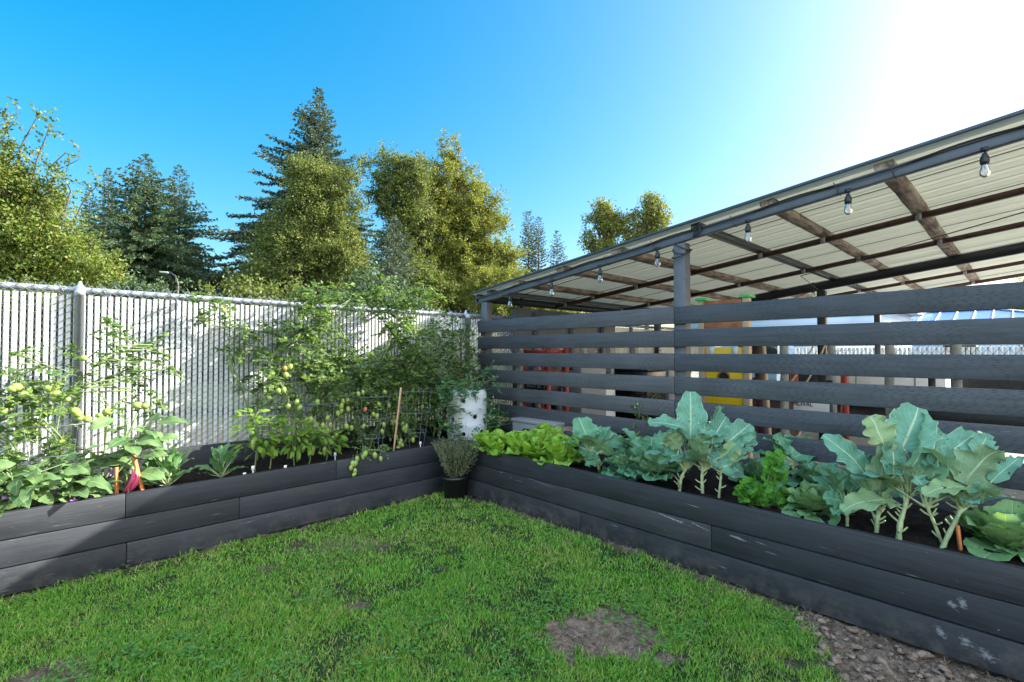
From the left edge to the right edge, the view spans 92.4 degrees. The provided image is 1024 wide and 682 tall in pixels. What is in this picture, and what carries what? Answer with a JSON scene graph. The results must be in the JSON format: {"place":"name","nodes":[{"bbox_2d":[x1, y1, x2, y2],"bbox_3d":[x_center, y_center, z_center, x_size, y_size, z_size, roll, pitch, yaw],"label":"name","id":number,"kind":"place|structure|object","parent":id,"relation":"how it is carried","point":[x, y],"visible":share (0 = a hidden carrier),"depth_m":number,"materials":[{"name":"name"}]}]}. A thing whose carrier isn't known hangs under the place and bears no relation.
{"place":"outdoors","nodes":[
{"label":"outdoors","id":0,"kind":"place"},
{"bbox_2d":[0,491,848,681],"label":"lawn grass","id":1,"kind":"structure","parent":0,"point":[730,594],"depth_m":2.35,"materials":[{"name":"green plant"}]},
{"bbox_2d":[0,353,1020,681],"bbox_3d":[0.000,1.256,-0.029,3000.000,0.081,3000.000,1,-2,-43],"label":"ground","id":2,"kind":"structure","parent":0,"point":[592,635],"depth_m":2.33,"materials":[{"name":"green plant"}]},
{"bbox_2d":[0,271,99,407],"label":"shrub","id":3,"kind":"object","parent":2,"relation":"on","point":[26,311],"visible":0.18,"depth_m":10.71,"materials":[{"name":"green plant"}]},
{"bbox_2d":[0,95,135,373],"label":"broadleaf tree","id":4,"kind":"object","parent":2,"relation":"on","point":[34,236],"visible":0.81,"depth_m":13.65,"materials":[{"name":"green plant"}]},
{"bbox_2d":[76,185,98,245],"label":"spruce tree","id":5,"kind":"object","parent":2,"relation":"on","point":[86,210],"visible":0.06,"depth_m":33.90,"materials":[{"name":"green plant"}]},
{"bbox_2d":[63,168,127,368],"bbox_3d":[-26.942,-4.227,32.859,6.363,14.886,6.903,-1,-2,31],"label":"spruce tree","id":6,"kind":"object","parent":2,"relation":"on","point":[104,219],"visible":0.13,"depth_m":32.71,"materials":[{"name":"green plant"}]},
{"bbox_2d":[39,153,228,384],"bbox_3d":[-17.258,-2.296,22.784,9.010,12.998,9.677,1,-2,-43],"label":"spruce tree","id":7,"kind":"object","parent":2,"relation":"on","point":[149,251],"visible":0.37,"depth_m":22.52,"materials":[{"name":"green plant"}]},
{"bbox_2d":[57,266,224,401],"bbox_3d":[-8.309,-0.036,11.055,3.790,3.283,1.916,0,-1,-8],"label":"shrub","id":8,"kind":"object","parent":2,"relation":"on","point":[143,285],"visible":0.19,"depth_m":10.80,"materials":[{"name":"green plant"}]},
{"bbox_2d":[146,164,227,374],"bbox_3d":[-17.827,-3.277,27.004,8.138,12.855,6.781,0,-1,16],"label":"spruce tree","id":9,"kind":"object","parent":2,"relation":"on","point":[190,234],"visible":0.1,"depth_m":26.89,"materials":[{"name":"green plant"}]},
{"bbox_2d":[0,418,455,596],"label":"raised bed","id":10,"kind":"object","parent":2,"relation":"on","point":[44,545],"visible":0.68,"depth_m":3.19,"materials":[{"name":"grey paint"}]},
{"bbox_2d":[0,459,83,516],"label":"eggplant bush","id":11,"kind":"object","parent":10,"relation":"on","point":[35,477],"visible":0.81,"depth_m":2.64,"materials":[{"name":"green plant"}]},
{"bbox_2d":[0,448,95,501],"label":"eggplant bush","id":12,"kind":"object","parent":10,"relation":"on","point":[71,454],"visible":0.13,"depth_m":2.86,"materials":[{"name":"green plant"}]},
{"bbox_2d":[0,344,97,481],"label":"tomato plant","id":13,"kind":"object","parent":10,"relation":"on","point":[13,399],"visible":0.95,"depth_m":2.89,"materials":[{"name":"green plant"}]},
{"bbox_2d":[19,419,94,481],"bbox_3d":[-2.709,0.730,2.928,0.344,0.485,0.344,1,-2,-43],"label":"tomato cage","id":14,"kind":"object","parent":10,"relation":"on","point":[55,449],"visible":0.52,"depth_m":2.88,"materials":[{"name":"metal"}]},
{"bbox_2d":[4,449,137,510],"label":"eggplant bush","id":15,"kind":"object","parent":10,"relation":"on","point":[99,486],"visible":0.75,"depth_m":2.78,"materials":[{"name":"green plant"}]},
{"bbox_2d":[45,316,185,478],"bbox_3d":[-2.631,0.398,3.251,0.751,1.131,0.388,1,-2,-43],"label":"tomato plant","id":16,"kind":"object","parent":10,"relation":"on","point":[76,413],"visible":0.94,"depth_m":3.25,"materials":[{"name":"green plant"}]},
{"bbox_2d":[77,412,189,492],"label":"eggplant bush","id":17,"kind":"object","parent":10,"relation":"on","point":[149,438],"visible":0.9,"depth_m":3.01,"materials":[{"name":"green plant"}]},
{"bbox_2d":[142,443,198,485],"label":"young cabbage plant","id":18,"kind":"object","parent":10,"relation":"on","point":[172,462],"visible":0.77,"depth_m":3.20,"materials":[{"name":"green plant"}]},
{"bbox_2d":[195,441,248,477],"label":"young cabbage plant","id":19,"kind":"object","parent":10,"relation":"on","point":[223,454],"visible":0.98,"depth_m":3.44,"materials":[{"name":"green plant"}]},
{"bbox_2d":[178,292,281,459],"bbox_3d":[-2.218,0.299,3.926,0.777,1.355,0.373,1,-2,-43],"label":"tomato plant","id":20,"kind":"object","parent":10,"relation":"on","point":[238,354],"visible":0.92,"depth_m":3.96,"materials":[{"name":"green plant"}]},
{"bbox_2d":[229,407,283,471],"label":"pepper plant","id":21,"kind":"object","parent":10,"relation":"on","point":[261,450],"visible":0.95,"depth_m":3.61,"materials":[{"name":"green plant"}]},
{"bbox_2d":[243,414,291,468],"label":"pepper plant","id":22,"kind":"object","parent":10,"relation":"on","point":[274,451],"visible":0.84,"depth_m":3.67,"materials":[{"name":"green plant"}]},
{"bbox_2d":[269,417,316,465],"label":"pepper plant","id":23,"kind":"object","parent":10,"relation":"on","point":[287,447],"visible":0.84,"depth_m":3.78,"materials":[{"name":"green plant"}]},
{"bbox_2d":[250,279,342,458],"bbox_3d":[-1.856,0.231,4.140,0.740,1.500,0.670,1,-2,-43],"label":"tomato plant","id":24,"kind":"object","parent":10,"relation":"on","point":[292,363],"visible":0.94,"depth_m":4.10,"materials":[{"name":"green plant"}]},
{"bbox_2d":[288,421,330,463],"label":"pepper plant","id":25,"kind":"object","parent":10,"relation":"on","point":[311,452],"visible":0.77,"depth_m":3.87,"materials":[{"name":"green plant"}]},
{"bbox_2d":[303,428,348,460],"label":"pepper plant","id":26,"kind":"object","parent":10,"relation":"on","point":[337,448],"visible":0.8,"depth_m":3.99,"materials":[{"name":"green plant"}]},
{"bbox_2d":[286,281,381,450],"bbox_3d":[-1.544,0.221,4.414,0.641,1.534,0.771,0,-1,3],"label":"tomato plant","id":27,"kind":"object","parent":10,"relation":"on","point":[336,374],"visible":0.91,"depth_m":4.29,"materials":[{"name":"green plant"}]},
{"bbox_2d":[348,443,394,476],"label":"tomato plant","id":28,"kind":"object","parent":10,"relation":"on","point":[366,451],"visible":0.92,"depth_m":3.89,"materials":[{"name":"green plant"}]},
{"bbox_2d":[352,394,391,449],"bbox_3d":[-1.232,0.742,4.325,0.344,0.525,0.344,1,-2,-43],"label":"tomato cage","id":29,"kind":"object","parent":10,"relation":"on","point":[372,419],"visible":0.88,"depth_m":4.29,"materials":[{"name":"metal"}]},
{"bbox_2d":[326,272,421,447],"bbox_3d":[-1.261,0.156,4.584,0.899,1.676,0.612,1,-2,-43],"label":"tomato plant","id":30,"kind":"object","parent":10,"relation":"on","point":[378,382],"visible":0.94,"depth_m":4.55,"materials":[{"name":"green plant"}]},
{"bbox_2d":[376,276,446,447],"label":"tomato plant","id":31,"kind":"object","parent":10,"relation":"on","point":[412,385],"visible":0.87,"depth_m":4.76,"materials":[{"name":"green plant"}]},
{"bbox_2d":[192,266,338,407],"bbox_3d":[-5.484,-0.009,11.085,3.631,3.230,1.951,0,-1,-8],"label":"shrub","id":32,"kind":"object","parent":2,"relation":"on","point":[263,291],"visible":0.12,"depth_m":10.74,"materials":[{"name":"green plant"}]},
{"bbox_2d":[182,86,381,380],"bbox_3d":[-12.381,-4.547,27.393,15.098,18.841,15.272,1,-2,-43],"label":"spruce tree","id":33,"kind":"object","parent":2,"relation":"on","point":[318,142],"visible":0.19,"depth_m":25.97,"materials":[{"name":"green plant"}]},
{"bbox_2d":[228,150,385,376],"bbox_3d":[-8.727,-3.175,20.979,5.630,10.025,5.565,1,-2,-43],"label":"broadleaf tree","id":34,"kind":"object","parent":2,"relation":"on","point":[294,248],"visible":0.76,"depth_m":20.40,"materials":[{"name":"green plant"}]},
{"bbox_2d":[0,278,720,464],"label":"chain link fence","id":35,"kind":"object","parent":2,"relation":"on","point":[79,290],"visible":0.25,"depth_m":3.80,"materials":[{"name":"metal"}]},
{"bbox_2d":[289,261,462,407],"bbox_3d":[-3.046,-0.117,10.996,4.062,3.443,1.843,0,-1,10],"label":"shrub","id":36,"kind":"object","parent":2,"relation":"on","point":[362,282],"visible":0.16,"depth_m":10.84,"materials":[{"name":"green plant"}]},
{"bbox_2d":[363,216,433,386],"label":"spruce tree","id":37,"kind":"object","parent":2,"relation":"on","point":[400,258],"visible":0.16,"depth_m":16.91,"materials":[{"name":"green plant"}]},
{"bbox_2d":[350,139,460,319],"bbox_3d":[-4.736,-3.794,22.944,4.926,11.348,4.166,1,-2,-43],"label":"broadleaf tree","id":38,"kind":"object","parent":2,"relation":"on","point":[413,208],"visible":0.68,"depth_m":22.63,"materials":[{"name":"green plant"}]},
{"bbox_2d":[10,536,801,681],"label":"clover","id":39,"kind":"object","parent":2,"relation":"on","point":[194,647],"visible":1,"depth_m":2.15,"materials":[{"name":"green plant"}]},
{"bbox_2d":[431,435,485,499],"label":"potted shrub","id":40,"kind":"object","parent":2,"relation":"on","point":[456,467],"visible":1,"depth_m":4.14,"materials":[{"name":"green plant"}]},
{"bbox_2d":[396,125,532,376],"bbox_3d":[-2.596,-4.473,25.057,7.238,12.808,4.636,0,-1,-14],"label":"broadleaf tree","id":41,"kind":"object","parent":2,"relation":"on","point":[464,242],"visible":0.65,"depth_m":24.31,"materials":[{"name":"green plant"}]},
{"bbox_2d":[0,493,1009,681],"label":"dry thatch","id":42,"kind":"object","parent":2,"relation":"on","point":[559,629],"visible":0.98,"depth_m":2.13,"materials":[{"name":"plant"}]},
{"bbox_2d":[453,261,590,350],"bbox_3d":[0.537,-0.690,20.102,5.791,5.005,2.494,0,-1,-13],"label":"broadleaf tree","id":43,"kind":"object","parent":2,"relation":"on","point":[487,277],"visible":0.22,"depth_m":19.73,"materials":[{"name":"green plant"}]},
{"bbox_2d":[519,209,540,274],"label":"pine tree","id":44,"kind":"object","parent":2,"relation":"on","point":[525,233],"visible":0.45,"depth_m":39.85,"materials":[{"name":"green plant"}]},
{"bbox_2d":[529,216,547,271],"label":"pine tree","id":45,"kind":"object","parent":2,"relation":"on","point":[539,237],"visible":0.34,"depth_m":40.83,"materials":[{"name":"green plant"}]},
{"bbox_2d":[545,230,567,266],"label":"pine tree","id":46,"kind":"object","parent":2,"relation":"on","point":[556,253],"visible":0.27,"depth_m":39.93,"materials":[{"name":"green plant"}]},
{"bbox_2d":[577,196,632,253],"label":"poplar tree","id":47,"kind":"object","parent":2,"relation":"on","point":[604,216],"visible":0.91,"depth_m":29.72,"materials":[{"name":"green plant"}]},
{"bbox_2d":[619,189,676,328],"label":"poplar tree","id":48,"kind":"object","parent":2,"relation":"on","point":[649,222],"visible":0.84,"depth_m":29.72,"materials":[{"name":"green plant"}]},
{"bbox_2d":[691,313,922,380],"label":"house","id":49,"kind":"structure","parent":2,"relation":"on","point":[841,320],"depth_m":18.26,"materials":[{"name":"white"}]},
{"bbox_2d":[794,610,989,681],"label":"soil clods","id":50,"kind":"object","parent":2,"relation":"on","point":[882,663],"visible":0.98,"depth_m":2.00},
{"bbox_2d":[0,0,1023,352],"label":"sky","id":51,"kind":"structure","parent":0,"point":[710,106],"materials":[{"name":"blue"}]},
{"bbox_2d":[789,374,837,412],"bbox_3d":[5.968,0.968,9.586,0.632,0.965,1.124,1,-2,-43],"label":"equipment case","id":52,"kind":"object","parent":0,"point":[804,378],"depth_m":9.45,"materials":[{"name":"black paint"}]},
{"bbox_2d":[698,421,1023,498],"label":"gravel yard","id":53,"kind":"structure","parent":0,"point":[1019,494],"depth_m":5.91,"materials":[{"name":"grey gravel"}]},
{"bbox_2d":[511,417,572,433],"bbox_3d":[0.387,1.081,5.147,0.532,0.535,0.624,1,-2,-43],"label":"storage tote","id":54,"kind":"object","parent":53,"relation":"on","point":[522,423],"visible":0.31,"depth_m":5.01,"materials":[{"name":"grey plastic"}]},
{"bbox_2d":[523,348,568,410],"bbox_3d":[0.384,0.721,5.692,0.354,1.280,0.420,1,-2,-43],"label":"shelf unit","id":55,"kind":"object","parent":53,"relation":"on","point":[548,369],"visible":0.22,"depth_m":5.65,"materials":[{"name":"red paint"}]},
{"bbox_2d":[525,384,560,390],"bbox_3d":[0.355,0.539,5.668,0.294,0.238,0.320,1,-2,-43],"label":"storage bin","id":56,"kind":"object","parent":55,"relation":"on","point":[541,387],"visible":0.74,"depth_m":5.57,"materials":[{"name":"black paint"}]},
{"bbox_2d":[513,308,614,409],"bbox_3d":[0.810,0.496,6.812,2.158,1.780,0.060,1,-2,-43],"label":"plywood panel","id":57,"kind":"object","parent":53,"relation":"on","point":[520,313],"visible":0.22,"depth_m":6.54,"materials":[{"name":"paint"}]},
{"bbox_2d":[556,367,605,415],"bbox_3d":[0.867,0.804,6.154,0.532,1.135,0.424,1,-2,-43],"label":"storage cabinet","id":58,"kind":"object","parent":53,"relation":"on","point":[588,390],"visible":0.04,"depth_m":5.96,"materials":[{"name":"grey plastic"}]},
{"bbox_2d":[614,369,666,437],"bbox_3d":[1.834,0.897,7.152,0.532,0.995,0.644,1,-2,-43],"label":"storage cabinet","id":59,"kind":"object","parent":53,"relation":"on","point":[636,393],"visible":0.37,"depth_m":6.95,"materials":[{"name":"black paint"}]},
{"bbox_2d":[411,426,1023,681],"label":"raised bed","id":60,"kind":"object","parent":53,"relation":"on","point":[917,585],"visible":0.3,"depth_m":2.47,"materials":[{"name":"grey paint"}]},
{"bbox_2d":[411,310,485,437],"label":"tomato plant","id":61,"kind":"object","parent":60,"relation":"on","point":[449,367],"visible":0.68,"depth_m":5.23,"materials":[{"name":"green plant"}]},
{"bbox_2d":[447,388,486,440],"bbox_3d":[-0.471,0.768,5.138,0.424,0.530,0.425,1,-2,-43],"label":"barrel planter","id":62,"kind":"object","parent":60,"relation":"on","point":[473,421],"visible":0.56,"depth_m":4.96,"materials":[{"name":"white plastic"}]},
{"bbox_2d":[428,360,512,442],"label":"tomato plant","id":63,"kind":"object","parent":62,"relation":"in","point":[460,388],"visible":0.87,"depth_m":4.87,"materials":[{"name":"green plant"}]},
{"bbox_2d":[470,429,509,455],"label":"napa cabbage","id":64,"kind":"object","parent":60,"relation":"on","point":[494,441],"visible":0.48,"depth_m":4.13,"materials":[{"name":"green plant"}]},
{"bbox_2d":[487,430,529,456],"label":"napa cabbage","id":65,"kind":"object","parent":60,"relation":"on","point":[512,438],"visible":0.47,"depth_m":4.07,"materials":[{"name":"green plant"}]},
{"bbox_2d":[506,428,553,460],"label":"napa cabbage","id":66,"kind":"object","parent":60,"relation":"on","point":[537,436],"visible":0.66,"depth_m":3.97,"materials":[{"name":"green plant"}]},
{"bbox_2d":[528,422,574,438],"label":"napa cabbage","id":67,"kind":"object","parent":60,"relation":"on","point":[548,428],"visible":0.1,"depth_m":4.48,"materials":[{"name":"green plant"}]},
{"bbox_2d":[526,433,586,465],"bbox_3d":[0.353,0.861,3.860,0.510,0.253,0.541,1,-2,-43],"label":"napa cabbage","id":68,"kind":"object","parent":60,"relation":"on","point":[559,451],"visible":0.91,"depth_m":3.80,"materials":[{"name":"green plant"}]},
{"bbox_2d":[563,417,629,472],"bbox_3d":[0.628,0.787,3.693,0.447,0.431,0.416,1,-2,-43],"label":"savoy cabbage","id":69,"kind":"object","parent":60,"relation":"on","point":[595,440],"visible":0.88,"depth_m":3.67,"materials":[{"name":"green plant"}]},
{"bbox_2d":[599,448,641,480],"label":"savoy cabbage","id":70,"kind":"object","parent":60,"relation":"on","point":[616,460],"visible":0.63,"depth_m":3.49,"materials":[{"name":"green plant"}]},
{"bbox_2d":[614,428,666,461],"bbox_3d":[0.951,0.820,3.529,0.436,0.354,0.206,0,-1,6],"label":"savoy cabbage","id":71,"kind":"object","parent":60,"relation":"on","point":[648,441],"visible":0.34,"depth_m":3.54,"materials":[{"name":"green plant"}]},
{"bbox_2d":[623,393,664,441],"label":"tomato plant","id":72,"kind":"object","parent":60,"relation":"on","point":[638,415],"visible":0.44,"depth_m":4.23,"materials":[{"name":"green plant"}]},
{"bbox_2d":[615,444,691,480],"bbox_3d":[0.969,0.818,3.331,0.469,0.214,0.469,1,-2,-43],"label":"savoy cabbage","id":73,"kind":"object","parent":60,"relation":"on","point":[647,467],"visible":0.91,"depth_m":3.26,"materials":[{"name":"green plant"}]},
{"bbox_2d":[644,391,724,490],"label":"broccoli plant","id":74,"kind":"object","parent":60,"relation":"on","point":[687,410],"visible":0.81,"depth_m":3.15,"materials":[{"name":"green plant"}]},
{"bbox_2d":[670,414,757,493],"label":"broccoli plant","id":75,"kind":"object","parent":60,"relation":"on","point":[741,430],"visible":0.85,"depth_m":3.09,"materials":[{"name":"green plant"}]},
{"bbox_2d":[684,439,748,497],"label":"broccoli plant","id":76,"kind":"object","parent":60,"relation":"on","point":[725,466],"visible":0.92,"depth_m":3.04,"materials":[{"name":"green plant"}]},
{"bbox_2d":[728,457,789,489],"bbox_3d":[1.654,0.880,3.291,0.366,0.206,0.384,1,-2,-43],"label":"savoy cabbage","id":77,"kind":"object","parent":60,"relation":"on","point":[752,467],"visible":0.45,"depth_m":3.25,"materials":[{"name":"green plant"}]},
{"bbox_2d":[732,448,793,508],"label":"celery plant","id":78,"kind":"object","parent":60,"relation":"on","point":[772,464],"visible":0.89,"depth_m":2.85,"materials":[{"name":"green plant"}]},
{"bbox_2d":[752,433,814,476],"bbox_3d":[1.911,0.813,3.367,0.506,0.362,0.234,0,-1,13],"label":"savoy cabbage","id":79,"kind":"object","parent":60,"relation":"on","point":[783,443],"visible":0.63,"depth_m":3.34,"materials":[{"name":"green plant"}]},
{"bbox_2d":[782,460,846,494],"bbox_3d":[1.977,0.884,3.150,0.369,0.205,0.398,1,-2,-43],"label":"savoy cabbage","id":80,"kind":"object","parent":60,"relation":"on","point":[808,470],"visible":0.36,"depth_m":3.18,"materials":[{"name":"green plant"}]},
{"bbox_2d":[777,481,854,525],"bbox_3d":[1.698,0.907,2.763,0.407,0.200,0.362,1,-2,-43],"label":"cabbage","id":81,"kind":"object","parent":60,"relation":"on","point":[808,496],"visible":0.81,"depth_m":2.72,"materials":[{"name":"green plant"}]},
{"bbox_2d":[810,466,859,525],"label":"broccoli plant","id":82,"kind":"object","parent":60,"relation":"on","point":[832,479],"visible":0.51,"depth_m":2.56,"materials":[{"name":"green plant"}]},
{"bbox_2d":[820,434,919,532],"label":"broccoli plant","id":83,"kind":"object","parent":60,"relation":"on","point":[871,495],"visible":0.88,"depth_m":2.42,"materials":[{"name":"green plant"}]},
{"bbox_2d":[850,402,948,539],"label":"broccoli plant","id":84,"kind":"object","parent":60,"relation":"on","point":[903,429],"visible":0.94,"depth_m":2.36,"materials":[{"name":"green plant"}]},
{"bbox_2d":[853,426,983,542],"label":"broccoli plant","id":85,"kind":"object","parent":60,"relation":"on","point":[960,438],"visible":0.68,"depth_m":2.33,"materials":[{"name":"green plant"}]},
{"bbox_2d":[921,431,1023,547],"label":"broccoli plant","id":86,"kind":"object","parent":60,"relation":"on","point":[978,467],"visible":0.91,"depth_m":2.25,"materials":[{"name":"green plant"}]},
{"bbox_2d":[945,499,1023,561],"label":"cabbage","id":87,"kind":"object","parent":60,"relation":"on","point":[998,526],"visible":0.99,"depth_m":2.21,"materials":[{"name":"green plant"}]},
{"bbox_2d":[695,294,754,457],"bbox_3d":[2.070,0.454,4.763,0.140,1.770,0.530,1,-2,-43],"label":"climbing frame","id":88,"kind":"object","parent":53,"relation":"on","point":[727,350],"visible":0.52,"depth_m":4.72,"materials":[{"name":"yellow plastic"}]},
{"bbox_2d":[470,109,1023,447],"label":"open shed","id":89,"kind":"structure","parent":53,"relation":"on","point":[950,217],"depth_m":4.73,"materials":[{"name":"metal"}]},
{"bbox_2d":[482,125,1023,306],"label":"string lights","id":90,"kind":"object","parent":89,"relation":"hanging from","point":[985,169],"visible":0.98,"depth_m":3.46,"materials":[{"name":"black plastic"},{"name":"black steel"},{"name":"clear glass"}]},
{"bbox_2d":[478,282,1023,508],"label":"slatted screen","id":91,"kind":"object","parent":53,"relation":"on","point":[1001,367],"visible":0.57,"depth_m":3.38,"materials":[{"name":"grey paint"}]},
{"bbox_2d":[753,346,767,456],"bbox_3d":[2.473,0.672,4.866,0.040,1.348,0.204,0,-1,-6],"label":"timber plank","id":92,"kind":"object","parent":53,"relation":"on","point":[759,376],"depth_m":4.87,"materials":[{"name":"brown wood"}]},
{"bbox_2d":[752,399,800,435],"bbox_3d":[3.392,1.068,6.748,0.532,0.635,0.924,1,-2,-43],"label":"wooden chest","id":93,"kind":"object","parent":53,"relation":"on","point":[774,404],"depth_m":6.38,"materials":[{"name":"brown wood"}]},
{"bbox_2d":[780,346,789,435],"bbox_3d":[3.432,0.713,6.189,0.103,1.322,0.112,1,-2,-43],"label":"wooden post","id":94,"kind":"object","parent":53,"relation":"on","point":[784,377],"visible":0.18,"depth_m":6.15,"materials":[{"name":"grey wood"}]},
{"bbox_2d":[752,377,833,434],"bbox_3d":[3.646,0.938,6.442,0.065,0.880,0.970,1,-2,-43],"label":"sign board","id":95,"kind":"object","parent":53,"relation":"on","point":[813,407],"visible":0.14,"depth_m":6.21,"materials":[{"name":"white paint"}]},
{"bbox_2d":[827,345,836,412],"bbox_3d":[4.040,0.712,6.186,0.105,1.323,0.107,1,-2,-43],"label":"wooden post","id":96,"kind":"object","parent":53,"relation":"on","point":[831,349],"visible":0.18,"depth_m":6.16,"materials":[{"name":"wood"}]},
{"bbox_2d":[777,346,902,380],"bbox_3d":[9.730,0.836,13.188,4.400,1.427,1.850,-1,-2,37],"label":"parked car","id":97,"kind":"object","parent":53,"relation":"on","point":[851,347],"visible":0.02,"depth_m":12.87,"materials":[{"name":"white paint"}]},
{"bbox_2d":[840,376,849,438],"bbox_3d":[4.740,0.829,6.988,0.110,1.124,0.100,1,-2,-43],"label":"red pipe","id":98,"kind":"object","parent":53,"relation":"on","point":[844,408],"visible":0.17,"depth_m":6.95,"materials":[{"name":"paint"}]},
{"bbox_2d":[884,345,894,416],"bbox_3d":[4.615,0.708,5.985,0.106,1.324,0.113,1,-2,-43],"label":"wooden post","id":99,"kind":"object","parent":53,"relation":"on","point":[889,349],"visible":0.18,"depth_m":5.96,"materials":[{"name":"grey wood"}]},
{"bbox_2d":[837,376,950,415],"bbox_3d":[5.855,0.864,7.560,1.106,1.080,1.350,1,-2,-43],"label":"trailer","id":100,"kind":"object","parent":53,"relation":"on","point":[862,410],"visible":0.1,"depth_m":7.27,"materials":[{"name":"white paint"}]},
{"bbox_2d":[775,344,1023,354],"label":"chain link fence","id":101,"kind":"object","parent":53,"relation":"on","point":[847,350],"visible":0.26,"depth_m":10.79,"materials":[{"name":"white metal"}]},
{"bbox_2d":[950,344,961,387],"bbox_3d":[5.062,0.699,5.588,0.103,1.323,0.108,1,-2,-43],"label":"wooden post","id":102,"kind":"object","parent":53,"relation":"on","point":[956,349],"visible":0.25,"depth_m":5.56,"materials":[{"name":"grey wood"}]},
{"bbox_2d":[897,378,1023,448],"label":"flatbed trailer","id":103,"kind":"object","parent":53,"relation":"on","point":[981,419],"visible":0.11,"depth_m":4.97,"materials":[{"name":"black paint"}]},
{"bbox_2d":[911,309,1023,354],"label":"house","id":104,"kind":"structure","parent":53,"relation":"on","point":[1002,313],"depth_m":21.36,"materials":[{"name":"white"}]},
{"bbox_2d":[962,379,1023,389],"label":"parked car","id":105,"kind":"object","parent":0,"point":[997,384],"depth_m":8.21,"materials":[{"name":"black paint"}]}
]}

